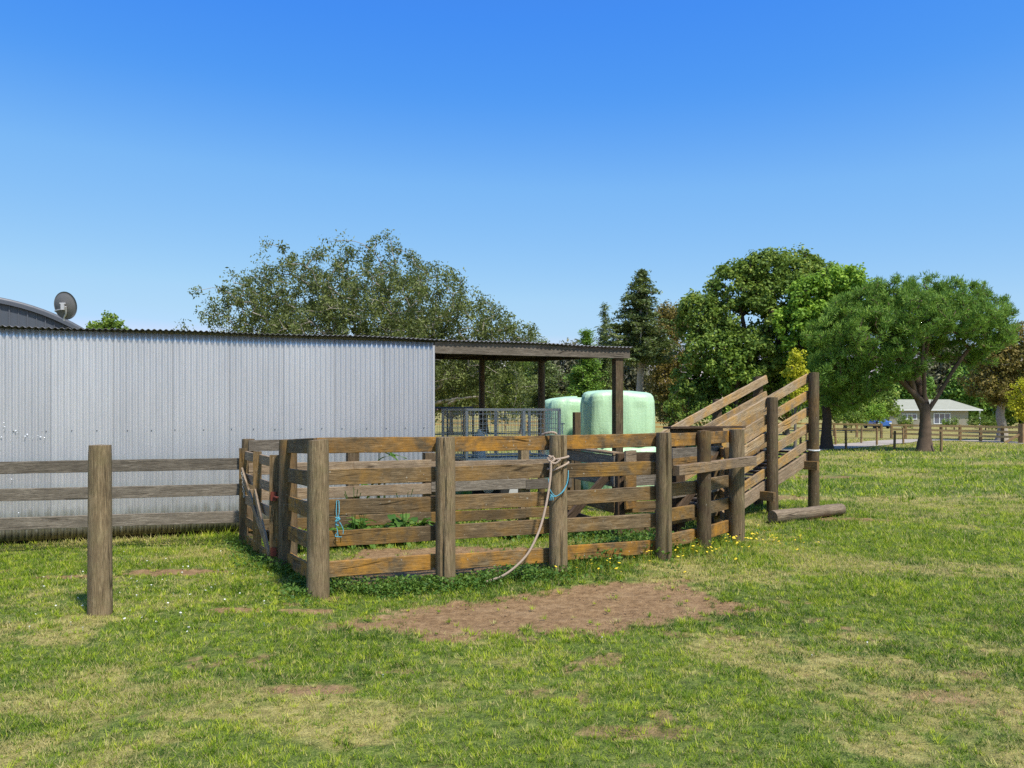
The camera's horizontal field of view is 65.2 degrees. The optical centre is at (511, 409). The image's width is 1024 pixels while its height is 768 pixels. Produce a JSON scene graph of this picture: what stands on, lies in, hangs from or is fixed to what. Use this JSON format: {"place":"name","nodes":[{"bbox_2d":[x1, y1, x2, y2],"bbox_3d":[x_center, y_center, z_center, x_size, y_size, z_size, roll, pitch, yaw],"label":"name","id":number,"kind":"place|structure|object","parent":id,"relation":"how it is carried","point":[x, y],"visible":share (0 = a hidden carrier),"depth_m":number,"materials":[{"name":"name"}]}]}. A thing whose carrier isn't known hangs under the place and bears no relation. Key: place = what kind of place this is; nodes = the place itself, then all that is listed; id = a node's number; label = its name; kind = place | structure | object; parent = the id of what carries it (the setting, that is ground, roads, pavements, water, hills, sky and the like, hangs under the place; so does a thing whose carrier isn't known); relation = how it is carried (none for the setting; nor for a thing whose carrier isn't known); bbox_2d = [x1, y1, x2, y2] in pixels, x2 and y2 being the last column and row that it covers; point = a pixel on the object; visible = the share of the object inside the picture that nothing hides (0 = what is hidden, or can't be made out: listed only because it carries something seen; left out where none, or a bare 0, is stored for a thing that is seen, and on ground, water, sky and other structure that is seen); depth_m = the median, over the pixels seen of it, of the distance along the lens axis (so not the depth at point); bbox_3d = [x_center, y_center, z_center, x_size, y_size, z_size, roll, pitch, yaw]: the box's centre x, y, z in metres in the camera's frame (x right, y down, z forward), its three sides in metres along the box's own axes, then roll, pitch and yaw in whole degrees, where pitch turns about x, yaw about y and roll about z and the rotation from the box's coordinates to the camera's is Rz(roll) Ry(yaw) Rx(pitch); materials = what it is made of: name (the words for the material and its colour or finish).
{"place":"outdoors","nodes":[
{"label":"outdoors","id":0,"kind":"place"},
{"bbox_2d":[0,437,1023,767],"bbox_3d":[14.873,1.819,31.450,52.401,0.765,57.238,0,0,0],"label":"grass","id":1,"kind":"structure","parent":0,"point":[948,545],"depth_m":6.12,"materials":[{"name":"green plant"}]},
{"bbox_2d":[0,411,1023,767],"bbox_3d":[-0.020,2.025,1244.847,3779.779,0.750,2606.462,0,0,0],"label":"ground","id":2,"kind":"structure","parent":0,"point":[478,617],"depth_m":5.42,"materials":[{"name":"green plant"}]},
{"bbox_2d":[0,297,83,328],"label":"hoop barn","id":3,"kind":"structure","parent":2,"relation":"on","point":[13,313],"depth_m":20.68,"materials":[{"name":"grey metal"}]},
{"bbox_2d":[54,292,76,320],"bbox_3d":[-11.153,-2.556,19.855,0.844,0.716,0.307,0,0,35],"label":"satellite dish","id":4,"kind":"object","parent":3,"relation":"attached to","point":[65,305],"visible":1,"depth_m":19.73,"materials":[{"name":"metal"}]},
{"bbox_2d":[87,444,112,616],"bbox_3d":[-3.520,1.146,6.839,0.202,1.696,0.200,0,0,0],"label":"lone post","id":5,"kind":"object","parent":2,"relation":"on","point":[99,570],"visible":0.84,"depth_m":6.76,"materials":[{"name":"brown wood"}]},
{"bbox_2d":[85,310,128,329],"bbox_3d":[-18.131,-1.187,35.937,2.141,6.674,1.640,0,0,0],"label":"round tree","id":6,"kind":"object","parent":2,"relation":"on","point":[110,322],"visible":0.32,"depth_m":35.83,"materials":[{"name":"green plant"}]},
{"bbox_2d":[0,458,238,530],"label":"rail fence","id":7,"kind":"object","parent":2,"relation":"on","point":[61,493],"visible":0.9,"depth_m":10.32,"materials":[{"name":"wood"}]},
{"bbox_2d":[239,448,278,563],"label":"wooden gate","id":8,"kind":"structure","parent":2,"relation":"on","point":[256,525],"depth_m":9.73,"materials":[{"name":"brown wood"}]},
{"bbox_2d":[278,438,316,577],"bbox_3d":[-2.168,1.149,8.307,0.208,1.755,1.481,0,0,-30],"label":"side fence","id":9,"kind":"object","parent":2,"relation":"on","point":[291,535],"visible":0.77,"depth_m":8.76,"materials":[{"name":"brown wood"}]},
{"bbox_2d":[297,527,306,552],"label":"leafy plant","id":10,"kind":"object","parent":2,"relation":"on","point":[299,547],"visible":0.08,"depth_m":9.95,"materials":[{"name":"green plant"}]},
{"bbox_2d":[0,325,632,544],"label":"iron shed","id":11,"kind":"structure","parent":2,"relation":"on","point":[74,393],"depth_m":11.53,"materials":[{"name":"metal"}]},
{"bbox_2d":[329,526,350,548],"bbox_3d":[-2.253,1.704,10.443,0.640,0.404,0.593,0,0,0],"label":"leafy plant","id":12,"kind":"object","parent":2,"relation":"on","point":[338,528],"visible":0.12,"depth_m":10.37,"materials":[{"name":"green plant"}]},
{"bbox_2d":[344,488,360,548],"bbox_3d":[-2.037,1.403,10.180,0.162,0.794,0.242,0,0,-34],"label":"seeding weed","id":13,"kind":"object","parent":2,"relation":"on","point":[355,514],"visible":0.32,"depth_m":10.19,"materials":[{"name":"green plant"}]},
{"bbox_2d":[343,517,375,548],"bbox_3d":[-2.091,1.655,10.604,0.642,0.473,0.618,0,0,0],"label":"leafy plant","id":14,"kind":"object","parent":2,"relation":"on","point":[357,525],"visible":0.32,"depth_m":10.56,"materials":[{"name":"green plant"}]},
{"bbox_2d":[358,514,366,549],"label":"seeding weed","id":15,"kind":"object","parent":2,"relation":"on","point":[363,524],"visible":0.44,"depth_m":10.30,"materials":[{"name":"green plant"}]},
{"bbox_2d":[174,229,554,424],"bbox_3d":[-4.877,-1.837,27.065,12.599,7.881,6.715,0,0,0],"label":"spreading tree","id":16,"kind":"object","parent":2,"relation":"on","point":[329,302],"visible":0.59,"depth_m":26.37,"materials":[{"name":"green plant"}]},
{"bbox_2d":[369,525,388,527],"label":"leafy plant","id":17,"kind":"object","parent":2,"relation":"on","point":[380,526],"visible":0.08,"depth_m":10.81,"materials":[{"name":"green plant"}]},
{"bbox_2d":[360,453,406,526],"bbox_3d":[-1.965,1.200,11.770,0.856,1.218,0.673,0,0,25],"label":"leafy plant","id":18,"kind":"object","parent":2,"relation":"on","point":[392,455],"visible":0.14,"depth_m":11.74,"materials":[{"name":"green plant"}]},
{"bbox_2d":[376,513,419,547],"bbox_3d":[-1.530,1.650,10.651,0.486,0.515,0.595,0,0,9],"label":"leafy plant","id":19,"kind":"object","parent":2,"relation":"on","point":[396,521],"visible":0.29,"depth_m":10.70,"materials":[{"name":"green plant"}]},
{"bbox_2d":[208,535,593,606],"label":"clover leaves","id":20,"kind":"object","parent":2,"relation":"on","point":[431,578],"visible":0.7,"depth_m":7.86,"materials":[{"name":"green plant"}]},
{"bbox_2d":[396,489,412,547],"bbox_3d":[-1.394,1.415,10.373,0.232,0.784,0.164,0,0,0],"label":"seeding weed","id":21,"kind":"object","parent":2,"relation":"on","point":[405,514],"visible":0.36,"depth_m":10.38,"materials":[{"name":"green plant"}]},
{"bbox_2d":[241,439,573,543],"bbox_3d":[-1.346,1.224,11.609,4.895,1.669,0.209,0,0,-20],"label":"fence","id":22,"kind":"object","parent":2,"relation":"on","point":[427,489],"visible":0.34,"depth_m":11.49,"materials":[{"name":"brown wood"}]},
{"bbox_2d":[409,517,433,542],"bbox_3d":[-1.284,1.674,10.917,0.492,0.426,0.469,0,0,39],"label":"leafy plant","id":23,"kind":"object","parent":2,"relation":"on","point":[423,522],"visible":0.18,"depth_m":10.91,"materials":[{"name":"green plant"}]},
{"bbox_2d":[356,548,501,573],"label":"soil clods","id":24,"kind":"object","parent":2,"relation":"on","point":[424,550],"visible":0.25,"depth_m":9.98,"materials":[{"name":"brown soil"}]},
{"bbox_2d":[18,551,867,674],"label":"white clover flowers","id":25,"kind":"object","parent":2,"relation":"on","point":[179,595],"visible":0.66,"depth_m":7.17,"materials":[{"name":"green plant"}]},
{"bbox_2d":[435,407,473,493],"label":"gate","id":26,"kind":"structure","parent":2,"relation":"on","point":[456,422],"depth_m":16.19,"materials":[{"name":"metal"}]},
{"bbox_2d":[435,366,488,434],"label":"woodland tree","id":27,"kind":"object","parent":2,"relation":"on","point":[462,405],"visible":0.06,"depth_m":69.30,"materials":[{"name":"green plant"}]},
{"bbox_2d":[459,361,505,433],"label":"woodland tree","id":28,"kind":"object","parent":2,"relation":"on","point":[489,407],"visible":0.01,"depth_m":74.82,"materials":[{"name":"green plant"}]},
{"bbox_2d":[442,408,564,508],"bbox_3d":[-0.616,0.907,15.342,2.837,1.859,1.705,0,0,-25],"label":"stock trailer","id":29,"kind":"object","parent":2,"relation":"on","point":[491,456],"visible":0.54,"depth_m":15.09,"materials":[{"name":"metal"}]},
{"bbox_2d":[473,429,487,457],"bbox_3d":[-0.615,0.655,15.100,0.241,0.560,0.238,0,0,-45],"label":"plastic jug","id":30,"kind":"object","parent":29,"relation":"on","point":[480,452],"visible":0.38,"depth_m":15.03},
{"bbox_2d":[500,535,528,539],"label":"leafy plant","id":31,"kind":"object","parent":2,"relation":"on","point":[515,536],"visible":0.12,"depth_m":11.12,"materials":[{"name":"green plant"}]},
{"bbox_2d":[485,361,557,434],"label":"woodland tree","id":32,"kind":"object","parent":2,"relation":"on","point":[526,363],"visible":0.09,"depth_m":71.06,"materials":[{"name":"green plant"}]},
{"bbox_2d":[306,429,756,598],"bbox_3d":[0.678,1.126,8.680,5.695,1.764,0.832,0,0,-30],"label":"rail fence","id":33,"kind":"object","parent":2,"relation":"on","point":[444,503],"visible":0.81,"depth_m":8.31,"materials":[{"name":"brown wood"}]},
{"bbox_2d":[335,500,343,537],"bbox_3d":[-1.653,1.047,7.674,0.083,0.355,0.102,0,0,0],"label":"twine","id":34,"kind":"object","parent":33,"relation":"hanging from","point":[336,521],"visible":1,"depth_m":7.65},
{"bbox_2d":[486,431,568,582],"bbox_3d":[0.194,0.976,8.169,0.992,1.497,0.302,0,0,-44],"label":"rope","id":35,"kind":"object","parent":33,"relation":"attached to","point":[551,459],"visible":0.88,"depth_m":8.20,"materials":[{"name":"beige fabric"}]},
{"bbox_2d":[548,470,568,500],"bbox_3d":[0.492,0.788,8.321,0.226,0.305,0.078,0,0,-14],"label":"twine","id":36,"kind":"object","parent":33,"relation":"hanging from","point":[551,496],"visible":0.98,"depth_m":8.29,"materials":[{"name":"blue plastic"}]},
{"bbox_2d":[518,335,567,416],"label":"conifer","id":37,"kind":"object","parent":2,"relation":"on","point":[549,368],"visible":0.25,"depth_m":61.58,"materials":[{"name":"green plant"}]},
{"bbox_2d":[356,588,732,637],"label":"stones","id":38,"kind":"object","parent":2,"relation":"on","point":[561,613],"visible":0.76,"depth_m":6.93,"materials":[{"name":"stone"}]},
{"bbox_2d":[546,338,580,395],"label":"woodland tree","id":39,"kind":"object","parent":2,"relation":"on","point":[565,365],"visible":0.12,"depth_m":76.69,"materials":[{"name":"green plant"}]},
{"bbox_2d":[545,450,584,487],"bbox_3d":[1.663,1.317,19.603,1.659,1.122,1.545,0,0,-6],"label":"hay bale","id":40,"kind":"object","parent":2,"relation":"on","point":[581,462],"visible":0.01,"depth_m":18.88},
{"bbox_2d":[545,396,581,435],"bbox_3d":[1.591,0.238,19.608,1.707,1.140,1.506,0,0,-9],"label":"hay bale","id":41,"kind":"object","parent":40,"relation":"on","point":[568,405],"visible":0.32,"depth_m":18.87},
{"bbox_2d":[573,412,580,512],"bbox_3d":[1.058,1.033,13.100,0.105,1.982,0.105,0,0,-20],"label":"rusty post","id":42,"kind":"object","parent":2,"relation":"on","point":[577,431],"visible":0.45,"depth_m":13.05,"materials":[{"name":"brown metal"}]},
{"bbox_2d":[555,327,608,397],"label":"tree","id":43,"kind":"object","parent":2,"relation":"on","point":[582,378],"visible":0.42,"depth_m":57.70,"materials":[{"name":"green plant"}]},
{"bbox_2d":[382,517,786,593],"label":"tall weeds","id":44,"kind":"object","parent":2,"relation":"on","point":[639,536],"visible":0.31,"depth_m":9.74,"materials":[{"name":"green plant"}]},
{"bbox_2d":[558,358,625,396],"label":"woodland tree","id":45,"kind":"object","parent":2,"relation":"on","point":[567,392],"visible":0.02,"depth_m":65.91,"materials":[{"name":"green plant"}]},
{"bbox_2d":[567,449,624,537],"bbox_3d":[1.104,1.260,11.469,0.841,1.389,2.014,0,0,0],"label":"divider fence","id":46,"kind":"object","parent":2,"relation":"on","point":[615,508],"visible":0.49,"depth_m":10.88,"materials":[{"name":"brown wood"}]},
{"bbox_2d":[592,302,613,389],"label":"thin conifer","id":47,"kind":"object","parent":2,"relation":"on","point":[606,366],"visible":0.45,"depth_m":59.77,"materials":[{"name":"green plant"}]},
{"bbox_2d":[582,447,655,489],"bbox_3d":[2.438,1.312,17.895,1.678,1.134,1.571,0,0,-3],"label":"hay bale","id":48,"kind":"object","parent":2,"relation":"on","point":[587,485],"visible":0.07,"depth_m":17.28},
{"bbox_2d":[580,390,654,434],"bbox_3d":[2.348,0.167,17.902,1.578,1.224,1.478,0,0,-6],"label":"hay bale","id":49,"kind":"object","parent":48,"relation":"on","point":[638,412],"visible":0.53,"depth_m":17.22},
{"bbox_2d":[609,362,662,412],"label":"woodland tree","id":50,"kind":"object","parent":2,"relation":"on","point":[630,378],"visible":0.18,"depth_m":72.54,"materials":[{"name":"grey plant"}]},
{"bbox_2d":[624,450,655,535],"bbox_3d":[1.875,1.137,10.869,0.854,1.181,0.268,0,0,-15],"label":"cross fence","id":51,"kind":"object","parent":2,"relation":"on","point":[635,481],"visible":0.29,"depth_m":10.92,"materials":[{"name":"brown wood"}]},
{"bbox_2d":[599,268,681,391],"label":"tall conifer","id":52,"kind":"object","parent":2,"relation":"on","point":[637,327],"visible":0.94,"depth_m":46.62,"materials":[{"name":"green plant"}]},
{"bbox_2d":[436,420,882,437],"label":"paddock fence","id":53,"kind":"object","parent":2,"relation":"on","point":[856,429],"visible":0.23,"depth_m":66.68,"materials":[{"name":"brown wood"}]},
{"bbox_2d":[644,299,699,426],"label":"olive brown tree","id":54,"kind":"object","parent":2,"relation":"on","point":[661,374],"visible":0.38,"depth_m":49.56,"materials":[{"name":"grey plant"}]},
{"bbox_2d":[541,530,818,575],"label":"yellow flowers","id":55,"kind":"object","parent":2,"relation":"on","point":[736,542],"visible":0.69,"depth_m":9.09,"materials":[{"name":"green plant"}]},
{"bbox_2d":[662,381,711,447],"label":"garden shrub","id":56,"kind":"object","parent":2,"relation":"on","point":[675,404],"visible":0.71,"depth_m":42.78,"materials":[{"name":"green plant"}]},
{"bbox_2d":[654,395,722,421],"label":"woodland tree","id":57,"kind":"object","parent":2,"relation":"on","point":[659,402],"visible":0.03,"depth_m":61.92,"materials":[{"name":"green plant"}]},
{"bbox_2d":[663,426,745,531],"bbox_3d":[2.630,1.098,11.311,1.632,1.740,0.439,0,0,-38],"label":"race fence","id":58,"kind":"object","parent":2,"relation":"on","point":[682,455],"visible":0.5,"depth_m":10.96,"materials":[{"name":"brown wood"}]},
{"bbox_2d":[713,444,728,532],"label":"race gate","id":59,"kind":"structure","parent":58,"relation":"attached to","point":[723,515],"depth_m":11.33,"materials":[{"name":"brown wood"}]},
{"bbox_2d":[697,397,740,422],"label":"garden shrub","id":60,"kind":"object","parent":2,"relation":"on","point":[723,408],"visible":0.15,"depth_m":41.93,"materials":[{"name":"green plant"}]},
{"bbox_2d":[698,329,768,407],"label":"leafy tree","id":61,"kind":"object","parent":2,"relation":"on","point":[727,382],"visible":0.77,"depth_m":41.48,"materials":[{"name":"green plant"}]},
{"bbox_2d":[662,372,819,513],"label":"loading ramp","id":62,"kind":"structure","parent":2,"relation":"on","point":[759,413],"depth_m":13.75,"materials":[{"name":"brown wood"}]},
{"bbox_2d":[667,244,844,447],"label":"great tree","id":63,"kind":"object","parent":2,"relation":"on","point":[759,286],"visible":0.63,"depth_m":42.96,"materials":[{"name":"green plant"}]},
{"bbox_2d":[780,348,808,447],"bbox_3d":[12.397,-0.289,35.061,1.206,4.866,1.385,0,0,0],"label":"yellow shrub","id":64,"kind":"object","parent":2,"relation":"on","point":[795,369],"visible":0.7,"depth_m":34.82,"materials":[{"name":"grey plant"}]},
{"bbox_2d":[778,386,821,434],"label":"woodland tree","id":65,"kind":"object","parent":2,"relation":"on","point":[788,414],"visible":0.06,"depth_m":69.17,"materials":[{"name":"green plant"}]},
{"bbox_2d":[767,504,845,523],"bbox_3d":[4.682,1.633,12.650,1.607,0.207,0.206,-1,1,-30],"label":"log","id":66,"kind":"object","parent":2,"relation":"on","point":[792,514],"visible":0.98,"depth_m":12.51,"materials":[{"name":"brown wood"}]},
{"bbox_2d":[769,261,887,449],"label":"bright tree","id":67,"kind":"object","parent":2,"relation":"on","point":[851,276],"visible":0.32,"depth_m":40.63,"materials":[{"name":"green plant"}]},
{"bbox_2d":[832,410,869,432],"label":"garden shrub","id":68,"kind":"object","parent":2,"relation":"on","point":[852,417],"visible":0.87,"depth_m":77.73,"materials":[{"name":"green plant"}]},
{"bbox_2d":[806,376,903,430],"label":"woodland tree","id":69,"kind":"object","parent":2,"relation":"on","point":[891,409],"visible":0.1,"depth_m":83.50,"materials":[{"name":"green plant"}]},
{"bbox_2d":[805,427,904,444],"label":"wire fence","id":70,"kind":"object","parent":2,"relation":"on","point":[835,439],"visible":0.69,"depth_m":47.65,"materials":[{"name":"wood"}]},
{"bbox_2d":[799,430,942,451],"bbox_3d":[17.980,1.665,40.256,6.613,1.273,0.959,0,0,33],"label":"wire fence","id":71,"kind":"object","parent":2,"relation":"on","point":[895,443],"visible":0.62,"depth_m":39.77,"materials":[{"name":"wood"}]},
{"bbox_2d":[864,401,889,426],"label":"garden shrub","id":72,"kind":"object","parent":2,"relation":"on","point":[877,413],"visible":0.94,"depth_m":79.85,"materials":[{"name":"green plant"}]},
{"bbox_2d":[864,419,891,428],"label":"parked car","id":73,"kind":"object","parent":2,"relation":"on","point":[887,424],"visible":0.44,"depth_m":97.74,"materials":[{"name":"blue paint"}]},
{"bbox_2d":[895,414,913,428],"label":"garden shrub","id":74,"kind":"object","parent":2,"relation":"on","point":[903,420],"visible":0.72,"depth_m":91.88,"materials":[{"name":"green plant"}]},
{"bbox_2d":[875,368,936,400],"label":"woodland tree","id":75,"kind":"object","parent":2,"relation":"on","point":[906,394],"visible":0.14,"depth_m":122.97,"materials":[{"name":"green plant"}]},
{"bbox_2d":[798,270,1021,451],"bbox_3d":[19.179,-2.295,39.184,10.807,8.931,7.277,0,0,0],"label":"umbrella pine","id":76,"kind":"object","parent":2,"relation":"on","point":[929,327],"visible":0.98,"depth_m":38.10,"materials":[{"name":"green plant"}]},
{"bbox_2d":[883,399,982,426],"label":"farmhouse","id":77,"kind":"object","parent":2,"relation":"on","point":[946,409],"visible":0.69,"depth_m":108.00,"materials":[{"name":"tile"}]},
{"bbox_2d":[902,414,916,419],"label":"window","id":78,"kind":"structure","parent":77,"relation":"in","point":[914,416],"depth_m":107.97,"materials":[{"name":"white glass"}]},
{"bbox_2d":[933,413,949,423],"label":"window","id":79,"kind":"structure","parent":77,"relation":"in","point":[937,417],"depth_m":107.97,"materials":[{"name":"white glass"}]},
{"bbox_2d":[916,336,971,419],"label":"woodland tree","id":80,"kind":"object","parent":2,"relation":"on","point":[937,370],"visible":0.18,"depth_m":131.86,"materials":[{"name":"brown plant"}]},
{"bbox_2d":[941,418,950,428],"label":"garden shrub","id":81,"kind":"object","parent":2,"relation":"on","point":[944,420],"visible":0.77,"depth_m":91.92,"materials":[{"name":"green plant"}]},
{"bbox_2d":[890,424,1017,441],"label":"paddock fence","id":82,"kind":"object","parent":2,"relation":"on","point":[960,435],"visible":0.81,"depth_m":55.76,"materials":[{"name":"brown wood"}]},
{"bbox_2d":[949,416,959,429],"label":"garden shrub","id":83,"kind":"object","parent":2,"relation":"on","point":[954,422],"visible":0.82,"depth_m":91.85,"materials":[{"name":"green plant"}]},
{"bbox_2d":[934,353,997,422],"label":"woodland tree","id":84,"kind":"object","parent":2,"relation":"on","point":[953,391],"visible":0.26,"depth_m":126.38,"materials":[{"name":"green plant"}]},
{"bbox_2d":[965,413,996,429],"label":"garden shrub","id":85,"kind":"object","parent":2,"relation":"on","point":[984,421],"visible":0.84,"depth_m":89.81,"materials":[{"name":"green plant"}]},
{"bbox_2d":[957,321,1023,440],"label":"yellowish tree","id":86,"kind":"object","parent":2,"relation":"on","point":[994,381],"visible":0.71,"depth_m":55.34,"materials":[{"name":"green plant"}]},
{"bbox_2d":[985,362,1022,428],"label":"woodland tree","id":87,"kind":"object","parent":2,"relation":"on","point":[1009,418],"visible":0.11,"depth_m":75.18,"materials":[{"name":"green plant"}]},
{"bbox_2d":[1004,377,1023,423],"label":"golden bush","id":88,"kind":"object","parent":2,"relation":"on","point":[1019,400],"visible":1,"depth_m":51.93,"materials":[{"name":"yellow plant"}]},
{"bbox_2d":[1004,424,1023,442],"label":"strainer post","id":89,"kind":"object","parent":2,"relation":"on","point":[1020,435],"visible":0.8,"depth_m":50.94,"materials":[{"name":"brown wood"}]},
{"bbox_2d":[0,0,1023,397],"label":"sky","id":90,"kind":"structure","parent":0,"point":[553,153],"materials":[{"name":"blue"}]},
{"bbox_2d":[766,439,1023,450],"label":"driveway","id":91,"kind":"structure","parent":0,"point":[865,444],"depth_m":51.84,"materials":[{"name":"grey gravel"}]}
]}

